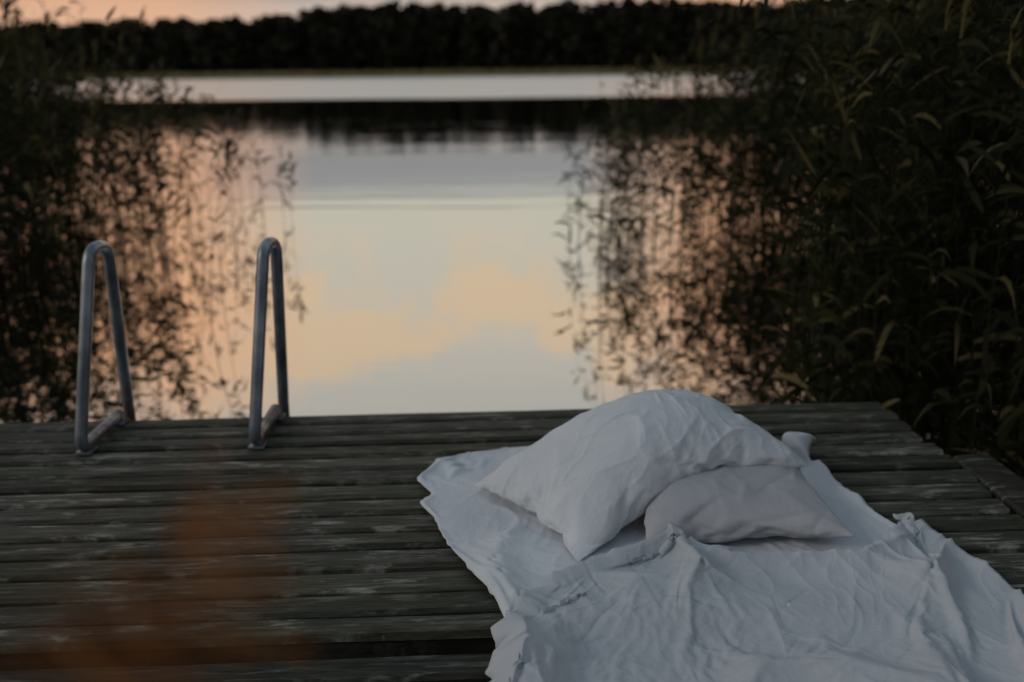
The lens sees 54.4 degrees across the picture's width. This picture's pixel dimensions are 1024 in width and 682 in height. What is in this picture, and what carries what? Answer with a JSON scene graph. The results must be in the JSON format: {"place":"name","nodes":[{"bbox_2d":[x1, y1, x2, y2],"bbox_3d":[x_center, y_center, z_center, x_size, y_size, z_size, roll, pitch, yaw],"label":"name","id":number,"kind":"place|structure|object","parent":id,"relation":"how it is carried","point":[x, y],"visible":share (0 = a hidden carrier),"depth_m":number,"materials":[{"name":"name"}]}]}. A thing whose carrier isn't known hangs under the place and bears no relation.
{"place":"outdoors","nodes":[
{"label":"outdoors","id":0,"kind":"place"},
{"bbox_2d":[0,435,311,681],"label":"dry grass","id":1,"kind":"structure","parent":0,"point":[209,516],"depth_m":0.42,"materials":[{"name":"brown plant"}]},
{"bbox_2d":[0,0,783,27],"label":"sky","id":2,"kind":"structure","parent":0,"point":[194,10],"materials":[{"name":"orange"}]},
{"bbox_2d":[85,72,756,79],"bbox_3d":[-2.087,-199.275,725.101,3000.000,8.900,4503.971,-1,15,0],"label":"ground","id":3,"kind":"structure","parent":0,"point":[373,76],"depth_m":391.23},
{"bbox_2d":[42,66,870,79],"bbox_3d":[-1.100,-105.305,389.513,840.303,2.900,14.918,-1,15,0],"label":"shore reeds","id":4,"kind":"object","parent":3,"relation":"on","point":[403,73],"visible":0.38,"depth_m":387.87,"materials":[{"name":"green plant"}]},
{"bbox_2d":[0,0,1023,76],"bbox_3d":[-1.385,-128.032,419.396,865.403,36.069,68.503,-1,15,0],"label":"distant forest","id":5,"kind":"object","parent":3,"relation":"on","point":[412,35],"visible":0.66,"depth_m":395.48,"materials":[{"name":"green plant"}]},
{"bbox_2d":[0,73,1023,474],"bbox_3d":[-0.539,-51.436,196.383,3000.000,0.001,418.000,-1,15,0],"label":"lake water","id":6,"kind":"structure","parent":0,"point":[440,267],"depth_m":9.21,"materials":[{"name":"grey liquid"}]},
{"bbox_2d":[0,0,298,320],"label":"reed bed","id":7,"kind":"object","parent":6,"relation":"on","point":[40,155],"visible":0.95,"depth_m":9.33,"materials":[{"name":"green plant"}]},
{"bbox_2d":[229,119,545,136],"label":"lily pads","id":8,"kind":"object","parent":6,"relation":"on","point":[385,126],"visible":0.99,"depth_m":33.58,"materials":[{"name":"green plant"}]},
{"bbox_2d":[0,402,1023,681],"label":"wooden dock","id":9,"kind":"object","parent":6,"relation":"in","point":[374,566],"visible":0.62,"depth_m":3.10,"materials":[{"name":"grey wood"}]},
{"bbox_2d":[74,237,289,454],"bbox_3d":[-1.230,0.604,3.989,0.752,2.070,0.596,-1,15,0],"label":"swim ladder","id":10,"kind":"object","parent":9,"relation":"attached to","point":[259,427],"visible":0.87,"depth_m":3.66,"materials":[{"name":"metal"}]},
{"bbox_2d":[417,432,896,646],"bbox_3d":[0.488,0.628,2.687,1.617,0.146,2.261,-1,15,0],"label":"bed sheet","id":11,"kind":"object","parent":9,"relation":"on","point":[506,551],"visible":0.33,"depth_m":2.99,"materials":[{"name":"white fabric"}]},
{"bbox_2d":[473,389,807,560],"bbox_3d":[0.405,0.341,3.193,0.886,0.307,0.620,-10,18,-31],"label":"white pillow","id":12,"kind":"object","parent":11,"relation":"on","point":[585,483],"visible":0.96,"depth_m":3.04,"materials":[{"name":"fabric"}]},
{"bbox_2d":[644,462,854,542],"bbox_3d":[0.656,0.466,3.041,0.601,0.131,0.520,-1,15,-3],"label":"grey pillow","id":13,"kind":"object","parent":11,"relation":"on","point":[720,502],"visible":0.7,"depth_m":2.88,"materials":[{"name":"fabric"}]},
{"bbox_2d":[485,516,1023,681],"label":"duvet","id":14,"kind":"object","parent":11,"relation":"on","point":[911,599],"visible":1,"depth_m":2.49,"materials":[{"name":"fabric"}]},
{"bbox_2d":[552,0,1023,479],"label":"reed bed","id":15,"kind":"object","parent":6,"relation":"in","point":[896,175],"visible":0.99,"depth_m":5.08,"materials":[{"name":"green plant"}]}
]}

